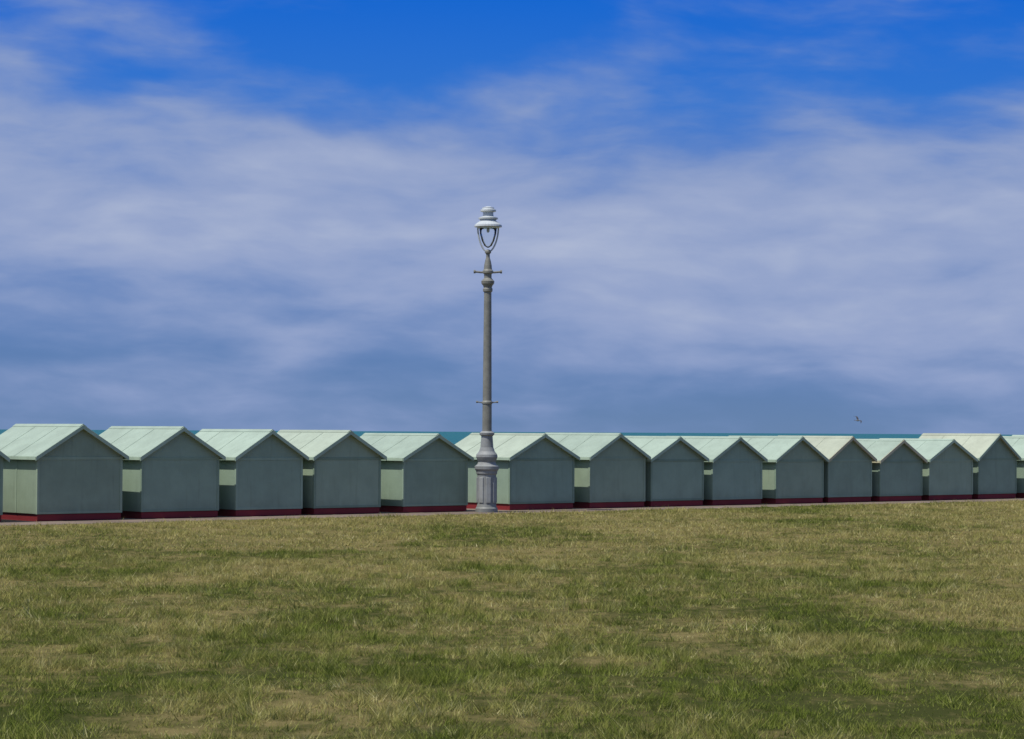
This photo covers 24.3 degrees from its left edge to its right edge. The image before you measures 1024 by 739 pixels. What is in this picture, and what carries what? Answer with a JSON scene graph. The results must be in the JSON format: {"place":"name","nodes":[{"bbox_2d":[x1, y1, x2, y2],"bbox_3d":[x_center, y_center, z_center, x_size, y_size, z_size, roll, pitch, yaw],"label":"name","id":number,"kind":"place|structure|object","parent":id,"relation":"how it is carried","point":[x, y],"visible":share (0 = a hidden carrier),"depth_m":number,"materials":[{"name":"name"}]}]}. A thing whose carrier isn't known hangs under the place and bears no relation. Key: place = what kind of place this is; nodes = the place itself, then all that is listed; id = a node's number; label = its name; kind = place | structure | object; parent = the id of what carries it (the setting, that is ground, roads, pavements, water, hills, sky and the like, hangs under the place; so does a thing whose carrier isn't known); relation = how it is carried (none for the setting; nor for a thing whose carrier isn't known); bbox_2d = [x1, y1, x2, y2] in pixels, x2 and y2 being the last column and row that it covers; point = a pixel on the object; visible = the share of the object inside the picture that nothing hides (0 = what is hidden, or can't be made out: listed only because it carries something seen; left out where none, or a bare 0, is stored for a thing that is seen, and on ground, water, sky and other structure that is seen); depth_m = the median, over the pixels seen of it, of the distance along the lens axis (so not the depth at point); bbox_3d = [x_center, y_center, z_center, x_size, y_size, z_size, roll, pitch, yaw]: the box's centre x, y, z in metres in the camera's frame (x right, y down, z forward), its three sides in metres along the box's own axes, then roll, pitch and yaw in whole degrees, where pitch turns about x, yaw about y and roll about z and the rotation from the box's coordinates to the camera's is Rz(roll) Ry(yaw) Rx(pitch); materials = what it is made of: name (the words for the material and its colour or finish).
{"place":"outdoors","nodes":[
{"label":"outdoors","id":0,"kind":"place"},
{"bbox_2d":[0,429,1011,443],"bbox_3d":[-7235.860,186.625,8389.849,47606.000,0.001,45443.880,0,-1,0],"label":"sea","id":1,"kind":"structure","parent":0,"point":[454,437],"depth_m":7213.06,"materials":[{"name":"liquid"}]},
{"bbox_2d":[0,498,1023,738],"bbox_3d":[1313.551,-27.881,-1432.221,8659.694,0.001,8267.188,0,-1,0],"label":"lawn","id":2,"kind":"structure","parent":0,"point":[924,710],"depth_m":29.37,"materials":[{"name":"plant"}]},
{"bbox_2d":[0,498,1023,524],"bbox_3d":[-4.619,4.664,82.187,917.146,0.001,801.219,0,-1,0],"label":"promenade","id":3,"kind":"structure","parent":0,"point":[22,522],"depth_m":73.74,"materials":[{"name":"concrete"}]},
{"bbox_2d":[0,451,9,521],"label":"beach hut","id":4,"kind":"object","parent":3,"relation":"on","point":[3,457],"visible":1,"depth_m":64.87,"materials":[{"name":"green paint"}]},
{"bbox_2d":[0,424,128,520],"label":"beach hut","id":5,"kind":"object","parent":3,"relation":"on","point":[62,472],"visible":0.97,"depth_m":66.46,"materials":[{"name":"green paint"}]},
{"bbox_2d":[99,426,225,518],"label":"beach hut","id":6,"kind":"object","parent":3,"relation":"on","point":[170,471],"visible":0.6,"depth_m":68.63,"materials":[{"name":"green paint"}]},
{"bbox_2d":[195,429,308,516],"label":"beach hut","id":7,"kind":"object","parent":3,"relation":"on","point":[260,472],"visible":0.59,"depth_m":70.66,"materials":[{"name":"green paint"}]},
{"bbox_2d":[277,430,386,514],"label":"beach hut","id":8,"kind":"object","parent":3,"relation":"on","point":[341,471],"visible":0.53,"depth_m":72.58,"materials":[{"name":"green paint"}]},
{"bbox_2d":[360,433,473,512],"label":"beach hut","id":9,"kind":"object","parent":3,"relation":"on","point":[424,472],"visible":0.62,"depth_m":74.73,"materials":[{"name":"green paint"}]},
{"bbox_2d":[474,206,501,511],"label":"street lamp","id":10,"kind":"object","parent":3,"relation":"on","point":[486,467],"visible":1,"depth_m":75.08,"materials":[{"name":"silver metal"}]},
{"bbox_2d":[1,500,1022,525],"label":"path edging","id":11,"kind":"object","parent":3,"relation":"on","point":[424,515],"visible":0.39,"depth_m":71.55,"materials":[{"name":"concrete"}]},
{"bbox_2d":[454,433,579,509],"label":"beach hut","id":12,"kind":"object","parent":3,"relation":"on","point":[535,471],"visible":0.75,"depth_m":77.91,"materials":[{"name":"green paint"}]},
{"bbox_2d":[546,433,650,507],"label":"beach hut","id":13,"kind":"object","parent":3,"relation":"on","point":[610,470],"visible":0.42,"depth_m":79.97,"materials":[{"name":"green paint"}]},
{"bbox_2d":[625,436,708,506],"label":"beach hut","id":14,"kind":"object","parent":3,"relation":"on","point":[674,470],"visible":0.41,"depth_m":81.93,"materials":[{"name":"green paint"}]},
{"bbox_2d":[681,436,767,505],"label":"beach hut","id":15,"kind":"object","parent":3,"relation":"on","point":[733,471],"visible":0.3,"depth_m":83.84,"materials":[{"name":"green paint"}]},
{"bbox_2d":[741,436,828,503],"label":"beach hut","id":16,"kind":"object","parent":3,"relation":"on","point":[793,470],"visible":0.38,"depth_m":85.92,"materials":[{"name":"green paint"}]},
{"bbox_2d":[803,436,876,502],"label":"beach hut","id":17,"kind":"object","parent":3,"relation":"on","point":[848,472],"visible":0.39,"depth_m":87.84,"materials":[{"name":"green paint"}]},
{"bbox_2d":[856,439,927,501],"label":"beach hut","id":18,"kind":"object","parent":3,"relation":"on","point":[897,470],"visible":0.41,"depth_m":89.60,"materials":[{"name":"green paint"}]},
{"bbox_2d":[879,438,977,499],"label":"beach hut","id":19,"kind":"object","parent":3,"relation":"on","point":[948,471],"visible":0.36,"depth_m":91.61,"materials":[{"name":"green paint"}]},
{"bbox_2d":[918,433,1020,498],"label":"beach hut","id":20,"kind":"object","parent":3,"relation":"on","point":[997,456],"visible":0.35,"depth_m":93.67,"materials":[{"name":"green paint"}]},
{"bbox_2d":[1003,436,1023,497],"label":"beach hut","id":21,"kind":"object","parent":3,"relation":"on","point":[1016,443],"visible":0.03,"depth_m":95.05,"materials":[{"name":"green paint"}]},
{"bbox_2d":[0,0,1023,434],"label":"sky","id":22,"kind":"structure","parent":0,"point":[715,216],"materials":[{"name":"blue"}]}
]}

